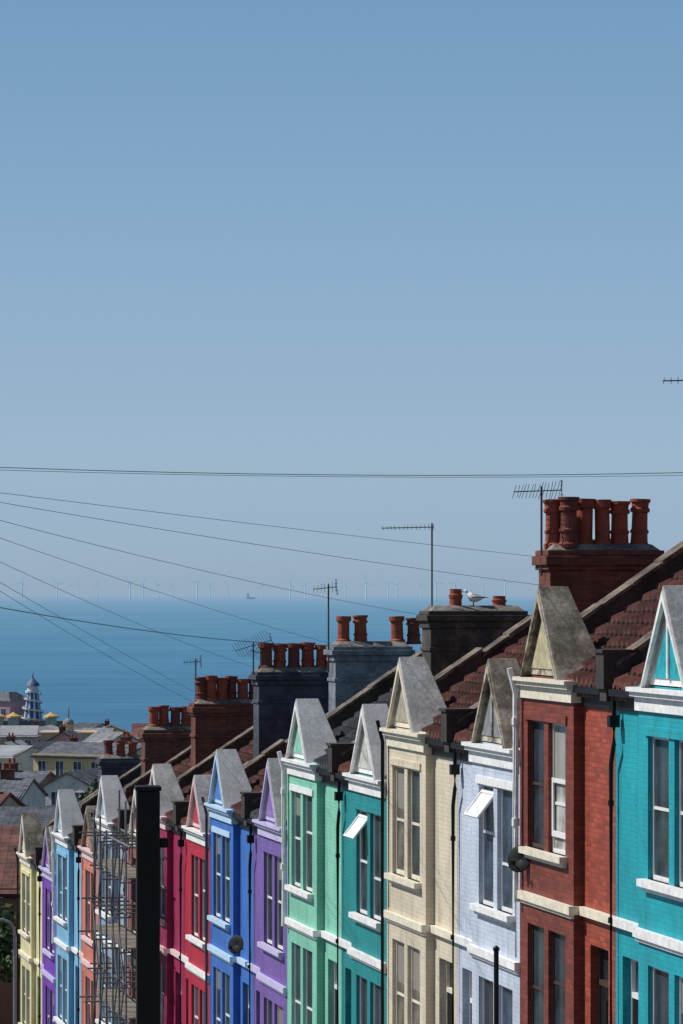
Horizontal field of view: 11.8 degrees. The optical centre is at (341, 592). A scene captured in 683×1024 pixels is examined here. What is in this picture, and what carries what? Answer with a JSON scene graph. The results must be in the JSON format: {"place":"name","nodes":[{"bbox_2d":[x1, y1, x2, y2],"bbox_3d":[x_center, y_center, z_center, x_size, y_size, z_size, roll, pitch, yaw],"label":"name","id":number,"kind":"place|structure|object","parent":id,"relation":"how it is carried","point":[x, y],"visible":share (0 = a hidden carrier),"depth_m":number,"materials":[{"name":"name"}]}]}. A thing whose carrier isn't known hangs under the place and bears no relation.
{"place":"outdoors","nodes":[
{"label":"outdoors","id":0,"kind":"place"},
{"bbox_2d":[0,595,535,732],"bbox_3d":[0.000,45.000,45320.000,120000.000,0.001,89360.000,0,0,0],"label":"sea","id":1,"kind":"structure","parent":0,"point":[85,682],"depth_m":3337.13,"materials":[{"name":"liquid"}]},
{"bbox_2d":[4,721,63,726],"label":"pier","id":2,"kind":"structure","parent":1,"relation":"in","point":[42,723],"depth_m":970.90,"materials":[{"name":"grey metal"}]},
{"bbox_2d":[0,691,25,720],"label":"pier pavilion","id":3,"kind":"structure","parent":2,"relation":"on","point":[12,702],"depth_m":978.75,"materials":[{"name":"stone"}]},
{"bbox_2d":[21,673,45,720],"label":"helter skelter","id":4,"kind":"object","parent":2,"relation":"on","point":[32,708],"visible":0.99,"depth_m":973.28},
{"bbox_2d":[0,0,682,594],"label":"sky","id":5,"kind":"structure","parent":0,"point":[354,241],"materials":[{"name":"blue"}]},
{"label":"pavement","id":6,"kind":"structure","parent":0,"visible":0},
{"bbox_2d":[134,785,168,1023],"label":"black post","id":7,"kind":"object","parent":6,"relation":"on","point":[150,842],"visible":1,"depth_m":20.73,"materials":[{"name":"metal"}]},
{"bbox_3d":[-5.660,2.929,35.000,0.400,9.098,0.400,0,0,0],"label":"telephone pole","id":8,"kind":"object","parent":6,"relation":"on","visible":0},
{"bbox_2d":[1,562,254,667],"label":"overhead wire","id":9,"kind":"object","parent":8,"relation":"attached to","point":[111,612],"visible":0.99,"depth_m":56.93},
{"bbox_2d":[0,607,329,645],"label":"overhead wire","id":10,"kind":"object","parent":8,"relation":"attached to","point":[146,630],"visible":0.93,"depth_m":51.91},
{"bbox_2d":[1,538,330,643],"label":"overhead wire","id":11,"kind":"object","parent":8,"relation":"attached to","point":[153,590],"visible":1,"depth_m":53.90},
{"bbox_2d":[0,520,418,614],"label":"overhead wire","id":12,"kind":"object","parent":8,"relation":"attached to","point":[194,568],"visible":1,"depth_m":49.34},
{"bbox_2d":[0,502,536,584],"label":"overhead wire","id":13,"kind":"object","parent":8,"relation":"attached to","point":[257,544],"visible":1,"depth_m":43.25,"materials":[{"name":"metal"}]},
{"bbox_2d":[4,493,535,556],"bbox_3d":[-1.101,-0.970,46.092,0.006,0.706,23.985,0,0,22],"label":"overhead wire","id":14,"kind":"object","parent":8,"relation":"attached to","point":[251,523],"visible":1,"depth_m":45.40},
{"bbox_2d":[0,467,682,475],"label":"overhead wire","id":15,"kind":"object","parent":8,"relation":"attached to","point":[331,474],"visible":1,"depth_m":36.69,"materials":[{"name":"metal"}]},
{"bbox_2d":[9,470,681,476],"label":"overhead wire","id":16,"kind":"object","parent":8,"relation":"attached to","point":[307,476],"visible":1,"depth_m":36.55,"materials":[{"name":"metal"}]},
{"bbox_3d":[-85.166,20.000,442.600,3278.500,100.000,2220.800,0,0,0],"label":"ground","id":17,"kind":"structure","parent":0,"visible":0},
{"bbox_2d":[0,897,19,1004],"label":"tree","id":18,"kind":"object","parent":17,"relation":"on","point":[6,953],"visible":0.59,"depth_m":121.78,"materials":[{"name":"green plant"}]},
{"bbox_2d":[0,826,20,1023],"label":"town building","id":19,"kind":"structure","parent":17,"relation":"on","point":[9,838],"depth_m":133.34,"materials":[{"name":"brick"}]},
{"bbox_2d":[6,712,20,724],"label":"fairground stall","id":20,"kind":"object","parent":17,"relation":"on","point":[13,718],"visible":0.98,"depth_m":964.50},
{"bbox_2d":[0,792,26,806],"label":"town building","id":21,"kind":"structure","parent":17,"relation":"on","point":[8,799],"depth_m":207.27,"materials":[{"name":"red tile"}]},
{"bbox_2d":[0,733,27,744],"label":"town building","id":22,"kind":"structure","parent":17,"relation":"on","point":[11,740],"depth_m":399.01,"materials":[{"name":"grey tile"}]},
{"bbox_2d":[0,725,38,743],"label":"town building","id":23,"kind":"structure","parent":17,"relation":"on","point":[28,734],"depth_m":456.14,"materials":[{"name":"grey tile"}]},
{"bbox_2d":[0,745,40,770],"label":"town building","id":24,"kind":"structure","parent":17,"relation":"on","point":[21,754],"depth_m":323.25,"materials":[{"name":"grey tile"}]},
{"bbox_2d":[0,763,47,806],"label":"town building","id":25,"kind":"structure","parent":17,"relation":"on","point":[29,792],"depth_m":235.04,"materials":[{"name":"stone"}]},
{"bbox_2d":[0,807,55,828],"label":"town building","id":26,"kind":"structure","parent":17,"relation":"on","point":[10,816],"depth_m":178.22,"materials":[{"name":"stone"}]},
{"bbox_2d":[6,758,56,788],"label":"town building","id":27,"kind":"structure","parent":17,"relation":"on","point":[41,777],"depth_m":278.00,"materials":[{"name":"brick"}]},
{"bbox_2d":[28,741,56,748],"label":"town building","id":28,"kind":"structure","parent":17,"relation":"on","point":[41,745],"depth_m":384.18,"materials":[{"name":"brick"}]},
{"bbox_2d":[43,712,58,724],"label":"fairground stall","id":29,"kind":"object","parent":17,"relation":"on","point":[51,718],"visible":1,"depth_m":964.50},
{"bbox_2d":[14,789,97,1023],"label":"terraced house","id":30,"kind":"structure","parent":17,"relation":"on","point":[32,833],"depth_m":112.50,"materials":[{"name":"paint"}]},
{"bbox_2d":[28,877,29,933],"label":"window","id":31,"kind":"structure","parent":30,"relation":"in","point":[28,877],"depth_m":112.60,"materials":[{"name":"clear glass"}]},
{"bbox_2d":[28,970,29,1023],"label":"window","id":32,"kind":"structure","parent":30,"relation":"in","point":[28,970],"depth_m":112.68,"materials":[{"name":"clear glass"}]},
{"bbox_2d":[44,724,86,741],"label":"town building","id":33,"kind":"structure","parent":17,"relation":"on","point":[63,735],"depth_m":462.14,"materials":[{"name":"stone"}]},
{"bbox_2d":[39,706,98,741],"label":"domed pavilion","id":34,"kind":"structure","parent":17,"relation":"on","point":[68,722],"depth_m":502.21,"materials":[{"name":"grey tile"}]},
{"bbox_2d":[41,768,97,805],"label":"town building","id":35,"kind":"structure","parent":17,"relation":"on","point":[78,782],"depth_m":270.28,"materials":[{"name":"stone"}]},
{"bbox_2d":[30,732,140,775],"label":"town building","id":36,"kind":"structure","parent":17,"relation":"on","point":[57,758],"depth_m":306.31,"materials":[{"name":"stone"}]},
{"bbox_2d":[55,761,63,775],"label":"window","id":37,"kind":"structure","parent":36,"relation":"in","point":[59,765],"depth_m":305.78,"materials":[{"name":"clear glass"}]},
{"bbox_2d":[33,740,140,1023],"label":"terraced house","id":38,"kind":"structure","parent":17,"relation":"on","point":[120,762],"depth_m":108.11,"materials":[{"name":"paint"}]},
{"bbox_2d":[78,775,97,800],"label":"tree","id":39,"kind":"object","parent":17,"relation":"on","point":[92,788],"visible":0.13,"depth_m":250.14,"materials":[{"name":"green plant"}]},
{"bbox_2d":[74,722,104,729],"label":"town building","id":40,"kind":"structure","parent":17,"relation":"on","point":[79,726],"depth_m":606.54,"materials":[{"name":"stone"}]},
{"bbox_2d":[49,762,140,1023],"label":"terraced house","id":41,"kind":"structure","parent":17,"relation":"on","point":[70,811],"depth_m":103.69,"materials":[{"name":"paint"}]},
{"bbox_2d":[60,855,61,916],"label":"window","id":42,"kind":"structure","parent":41,"relation":"in","point":[60,855],"depth_m":104.85,"materials":[{"name":"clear glass"}]},
{"bbox_2d":[60,956,61,1017],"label":"window","id":43,"kind":"structure","parent":41,"relation":"in","point":[60,956],"depth_m":104.85,"materials":[{"name":"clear glass"}]},
{"bbox_2d":[65,858,66,920],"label":"window","id":44,"kind":"structure","parent":41,"relation":"in","point":[65,858],"depth_m":103.73,"materials":[{"name":"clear glass"}]},
{"bbox_2d":[65,960,66,1022],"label":"window","id":45,"kind":"structure","parent":41,"relation":"in","point":[65,960],"depth_m":103.73,"materials":[{"name":"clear glass"}]},
{"bbox_2d":[81,731,140,742],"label":"town building","id":46,"kind":"structure","parent":17,"relation":"on","point":[98,736],"depth_m":451.61,"materials":[{"name":"grey tile"}]},
{"bbox_2d":[102,719,128,732],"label":"town building","id":47,"kind":"structure","parent":17,"relation":"on","point":[109,725],"depth_m":601.78,"materials":[{"name":"grey tile"}]},
{"bbox_2d":[71,705,190,1023],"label":"terraced house","id":48,"kind":"structure","parent":17,"relation":"on","point":[163,741],"depth_m":100.91,"materials":[{"name":"paint"}]},
{"bbox_2d":[88,871,89,936],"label":"window","id":49,"kind":"structure","parent":48,"relation":"in","point":[88,871],"depth_m":98.87,"materials":[{"name":"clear glass"}]},
{"bbox_2d":[90,745,190,1023],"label":"terraced house","id":50,"kind":"structure","parent":17,"relation":"on","point":[110,786],"depth_m":95.03,"materials":[{"name":"paint"}]},
{"bbox_2d":[102,842,104,910],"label":"window","id":51,"kind":"structure","parent":50,"relation":"in","point":[103,874],"depth_m":96.15,"materials":[{"name":"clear glass"}]},
{"bbox_2d":[108,846,110,913],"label":"window","id":52,"kind":"structure","parent":50,"relation":"in","point":[109,847],"depth_m":95.00,"materials":[{"name":"clear glass"}]},
{"bbox_2d":[108,957,110,1023],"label":"window","id":53,"kind":"structure","parent":50,"relation":"in","point":[109,959],"depth_m":95.00,"materials":[{"name":"clear glass"}]},
{"bbox_2d":[117,675,252,1023],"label":"terraced house","id":54,"kind":"structure","parent":17,"relation":"on","point":[222,715],"depth_m":92.42,"materials":[{"name":"brick"}]},
{"bbox_2d":[149,726,252,1023],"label":"terraced house","id":55,"kind":"structure","parent":17,"relation":"on","point":[173,787],"depth_m":85.09,"materials":[{"name":"paint"}]},
{"bbox_2d":[161,848,163,916],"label":"window","id":56,"kind":"structure","parent":55,"relation":"in","point":[162,849],"depth_m":86.10,"materials":[{"name":"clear glass"}]},
{"bbox_2d":[161,964,163,1023],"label":"window","id":57,"kind":"structure","parent":55,"relation":"in","point":[162,966],"depth_m":86.10,"materials":[{"name":"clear glass"}]},
{"bbox_2d":[172,642,328,1023],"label":"terraced house","id":58,"kind":"structure","parent":17,"relation":"on","point":[280,687],"depth_m":83.26,"materials":[{"name":"paint"}]},
{"bbox_2d":[194,856,197,936],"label":"window","id":59,"kind":"structure","parent":58,"relation":"in","point":[195,858],"depth_m":81.22,"materials":[{"name":"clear glass"}]},
{"bbox_2d":[194,986,197,1023],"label":"window","id":60,"kind":"structure","parent":58,"relation":"in","point":[195,988],"depth_m":81.26,"materials":[{"name":"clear glass"}]},
{"bbox_2d":[203,860,204,940],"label":"window","id":61,"kind":"structure","parent":58,"relation":"in","point":[203,860],"depth_m":80.14,"materials":[{"name":"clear glass"}]},
{"bbox_2d":[233,630,274,683],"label":"television aerial","id":62,"kind":"object","parent":58,"relation":"attached to","point":[253,648],"visible":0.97,"depth_m":83.74,"materials":[{"name":"grey metal"}]},
{"bbox_2d":[201,712,328,1023],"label":"terraced house","id":63,"kind":"structure","parent":17,"relation":"on","point":[233,777],"depth_m":77.11,"materials":[{"name":"paint"}]},
{"bbox_2d":[216,833,219,916],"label":"window","id":64,"kind":"structure","parent":63,"relation":"in","point":[217,835],"depth_m":78.34,"materials":[{"name":"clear glass"}]},
{"bbox_2d":[216,968,219,1023],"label":"window","id":65,"kind":"structure","parent":63,"relation":"in","point":[217,970],"depth_m":78.38,"materials":[{"name":"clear glass"}]},
{"bbox_2d":[225,837,229,921],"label":"window","id":66,"kind":"structure","parent":63,"relation":"in","point":[227,840],"depth_m":77.22,"materials":[{"name":"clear glass"}]},
{"bbox_2d":[225,973,229,1023],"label":"window","id":67,"kind":"structure","parent":63,"relation":"in","point":[227,978],"depth_m":77.22,"materials":[{"name":"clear glass"}]},
{"bbox_2d":[228,935,242,953],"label":"satellite dish","id":68,"kind":"object","parent":63,"relation":"attached to","point":[235,944],"visible":1,"depth_m":74.94,"materials":[{"name":"black paint"}]},
{"bbox_2d":[240,615,421,1023],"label":"terraced house","id":69,"kind":"structure","parent":17,"relation":"on","point":[359,663],"depth_m":74.05,"materials":[{"name":"paint"}]},
{"bbox_2d":[267,853,271,943],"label":"window","id":70,"kind":"structure","parent":69,"relation":"in","point":[269,856],"depth_m":72.40,"materials":[{"name":"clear glass"}]},
{"bbox_2d":[267,999,271,1023],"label":"window","id":71,"kind":"structure","parent":69,"relation":"in","point":[269,1003],"depth_m":72.40,"materials":[{"name":"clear glass"}]},
{"bbox_2d":[278,857,282,949],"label":"window","id":72,"kind":"structure","parent":69,"relation":"in","point":[280,928],"depth_m":71.33,"materials":[{"name":"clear glass"}]},
{"bbox_2d":[313,582,337,671],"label":"television aerial","id":73,"kind":"object","parent":69,"relation":"attached to","point":[332,587],"visible":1,"depth_m":74.89,"materials":[{"name":"grey metal"}]},
{"bbox_2d":[277,650,421,1023],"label":"terraced house","id":74,"kind":"structure","parent":17,"relation":"on","point":[309,921],"depth_m":68.28,"materials":[{"name":"paint"}]},
{"bbox_2d":[295,792,300,886],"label":"window","id":75,"kind":"structure","parent":74,"relation":"in","point":[297,795],"depth_m":69.40,"materials":[{"name":"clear glass"}]},
{"bbox_2d":[295,944,300,1023],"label":"window","id":76,"kind":"structure","parent":74,"relation":"in","point":[297,948],"depth_m":69.45,"materials":[{"name":"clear glass"}]},
{"bbox_2d":[306,795,311,891],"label":"window","id":77,"kind":"structure","parent":74,"relation":"in","point":[308,798],"depth_m":68.33,"materials":[{"name":"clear glass"}]},
{"bbox_2d":[306,949,311,1023],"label":"window","id":78,"kind":"structure","parent":74,"relation":"in","point":[308,953],"depth_m":68.35,"materials":[{"name":"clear glass"}]},
{"bbox_2d":[326,589,529,1023],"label":"terraced house","id":79,"kind":"structure","parent":17,"relation":"on","point":[454,630],"depth_m":63.77,"materials":[{"name":"paint"}]},
{"bbox_2d":[343,810,366,914],"bbox_3d":[0.314,5.160,63.229,0.390,2.000,0.920,0,0,-13],"label":"window","id":80,"kind":"structure","parent":79,"relation":"in","point":[359,825],"depth_m":63.44,"materials":[{"name":"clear glass"}]},
{"bbox_2d":[360,976,366,1023],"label":"window","id":81,"kind":"structure","parent":79,"relation":"in","point":[363,982],"depth_m":63.52,"materials":[{"name":"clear glass"}]},
{"bbox_2d":[374,814,380,920],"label":"window","id":82,"kind":"structure","parent":79,"relation":"in","point":[377,819],"depth_m":62.38,"materials":[{"name":"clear glass"}]},
{"bbox_2d":[374,983,380,1023],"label":"window","id":83,"kind":"structure","parent":79,"relation":"in","point":[377,989],"depth_m":62.38,"materials":[{"name":"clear glass"}]},
{"bbox_2d":[382,523,433,605],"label":"television aerial","id":84,"kind":"object","parent":79,"relation":"attached to","point":[432,527],"visible":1,"depth_m":66.10,"materials":[{"name":"grey metal"}]},
{"bbox_2d":[463,589,488,604],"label":"seagull","id":85,"kind":"object","parent":79,"relation":"on","point":[473,597],"visible":1,"depth_m":66.14,"materials":[{"name":"white"}]},
{"bbox_2d":[376,614,531,1023],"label":"terraced house","id":86,"kind":"structure","parent":17,"relation":"on","point":[417,913],"depth_m":59.42,"materials":[{"name":"paint"}]},
{"bbox_2d":[396,766,403,875],"bbox_3d":[1.128,4.160,60.382,0.050,2.000,0.920,0,0,-13],"label":"window","id":87,"kind":"structure","parent":86,"relation":"in","point":[399,770],"depth_m":60.59,"materials":[{"name":"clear glass"}]},
{"bbox_2d":[396,940,403,1023],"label":"window","id":88,"kind":"structure","parent":86,"relation":"in","point":[399,945],"depth_m":60.62,"materials":[{"name":"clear glass"}]},
{"bbox_2d":[411,769,419,880],"bbox_3d":[1.383,4.160,59.250,0.050,2.000,0.920,0,0,-13],"label":"window","id":89,"kind":"structure","parent":86,"relation":"in","point":[415,774],"depth_m":59.48,"materials":[{"name":"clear glass"}]},
{"bbox_2d":[411,946,419,1023],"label":"window","id":90,"kind":"structure","parent":86,"relation":"in","point":[415,953],"depth_m":59.48,"materials":[{"name":"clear glass"}]},
{"bbox_2d":[448,992,451,1023],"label":"door","id":91,"kind":"structure","parent":86,"relation":"in","point":[449,994],"depth_m":57.86,"materials":[{"name":"black paint"}]},
{"bbox_2d":[439,497,663,1023],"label":"terraced house","id":92,"kind":"structure","parent":17,"relation":"on","point":[588,571],"depth_m":55.96,"materials":[{"name":"paint"}]},
{"bbox_2d":[464,785,492,906],"bbox_3d":[2.306,4.160,54.390,0.390,2.000,0.920,0,0,-13],"label":"window","id":93,"kind":"structure","parent":92,"relation":"in","point":[483,802],"depth_m":54.54,"materials":[{"name":"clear glass"}]},
{"bbox_2d":[483,978,492,1023],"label":"window","id":94,"kind":"structure","parent":92,"relation":"in","point":[487,984],"depth_m":54.66,"materials":[{"name":"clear glass"}]},
{"bbox_2d":[501,788,512,913],"bbox_3d":[2.726,4.160,53.296,0.050,2.000,0.920,0,0,-13],"label":"window","id":95,"kind":"structure","parent":92,"relation":"in","point":[506,795],"depth_m":53.53,"materials":[{"name":"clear glass"}]},
{"bbox_2d":[501,986,512,1023],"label":"window","id":96,"kind":"structure","parent":92,"relation":"in","point":[506,994],"depth_m":53.53,"materials":[{"name":"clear glass"}]},
{"bbox_2d":[512,480,563,575],"bbox_3d":[3.403,-1.132,57.147,0.865,1.664,0.495,0,0,-8],"label":"television aerial","id":97,"kind":"object","parent":92,"relation":"attached to","point":[541,490],"visible":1,"depth_m":57.15,"materials":[{"name":"grey metal"}]},
{"bbox_2d":[507,541,682,1023],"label":"terraced house","id":98,"kind":"structure","parent":17,"relation":"on","point":[561,895],"depth_m":50.53,"materials":[{"name":"brick"}]},
{"bbox_2d":[508,845,529,872],"bbox_3d":[2.800,4.191,51.955,0.350,0.438,0.410,0,0,-5],"label":"satellite dish","id":99,"kind":"object","parent":98,"relation":"attached to","point":[518,862],"visible":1,"depth_m":51.98,"materials":[{"name":"black paint"}]},
{"bbox_2d":[532,720,543,848],"bbox_3d":[3.121,2.990,51.544,0.050,2.000,0.920,0,0,-13],"label":"window","id":100,"kind":"structure","parent":98,"relation":"in","point":[537,726],"depth_m":51.70,"materials":[{"name":"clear glass"}]},
{"bbox_2d":[532,924,543,1023],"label":"window","id":101,"kind":"structure","parent":98,"relation":"in","point":[537,932],"depth_m":51.74,"materials":[{"name":"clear glass"}]},
{"bbox_2d":[552,723,564,854],"bbox_3d":[3.366,2.990,50.410,0.075,2.000,0.920,0,0,-13],"label":"window","id":102,"kind":"structure","parent":98,"relation":"in","point":[558,779],"depth_m":50.58,"materials":[{"name":"white glass"}]},
{"bbox_2d":[553,932,564,1023],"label":"window","id":103,"kind":"structure","parent":98,"relation":"in","point":[558,939],"depth_m":50.62,"materials":[{"name":"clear glass"}]},
{"bbox_2d":[601,986,607,1023],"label":"door","id":104,"kind":"structure","parent":98,"relation":"in","point":[604,991],"depth_m":48.96,"materials":[{"name":"black paint"}]},
{"bbox_2d":[593,586,682,1023],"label":"terraced house","id":105,"kind":"structure","parent":17,"relation":"on","point":[639,683],"depth_m":46.02,"materials":[{"name":"paint"}]},
{"bbox_2d":[633,998,637,1023],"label":"door","id":106,"kind":"structure","parent":105,"relation":"in","point":[635,1002],"depth_m":47.55,"materials":[{"name":"black paint"}]},
{"bbox_2d":[653,737,668,882],"bbox_3d":[4.464,2.990,45.589,0.050,2.000,0.920,0,0,-13],"label":"window","id":107,"kind":"structure","parent":105,"relation":"in","point":[660,745],"depth_m":45.73,"materials":[{"name":"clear glass"}]},
{"bbox_2d":[653,967,668,1023],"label":"window","id":108,"kind":"structure","parent":105,"relation":"in","point":[660,977],"depth_m":45.77,"materials":[{"name":"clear glass"}]},
{"bbox_2d":[679,740,682,886],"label":"window","id":109,"kind":"structure","parent":105,"relation":"in","point":[680,742],"depth_m":44.87,"materials":[{"name":"clear glass"}]},
{"bbox_2d":[679,976,682,1023],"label":"window","id":110,"kind":"structure","parent":105,"relation":"in","point":[680,978],"depth_m":44.87,"materials":[{"name":"clear glass"}]},
{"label":"pavement","id":111,"kind":"structure","parent":0,"visible":0},
{"bbox_2d":[0,918,16,1023],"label":"street lamp","id":112,"kind":"object","parent":111,"relation":"on","point":[14,972],"visible":1,"depth_m":98.46,"materials":[{"name":"metal"}]},
{"bbox_2d":[77,790,160,1023],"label":"scaffolding","id":113,"kind":"object","parent":111,"relation":"on","point":[119,1001],"visible":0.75,"depth_m":88.31,"materials":[{"name":"grey metal"}]},
{"bbox_2d":[493,945,499,1023],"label":"sign post","id":114,"kind":"object","parent":111,"relation":"on","point":[496,949],"visible":1,"depth_m":44.72,"materials":[{"name":"metal"}]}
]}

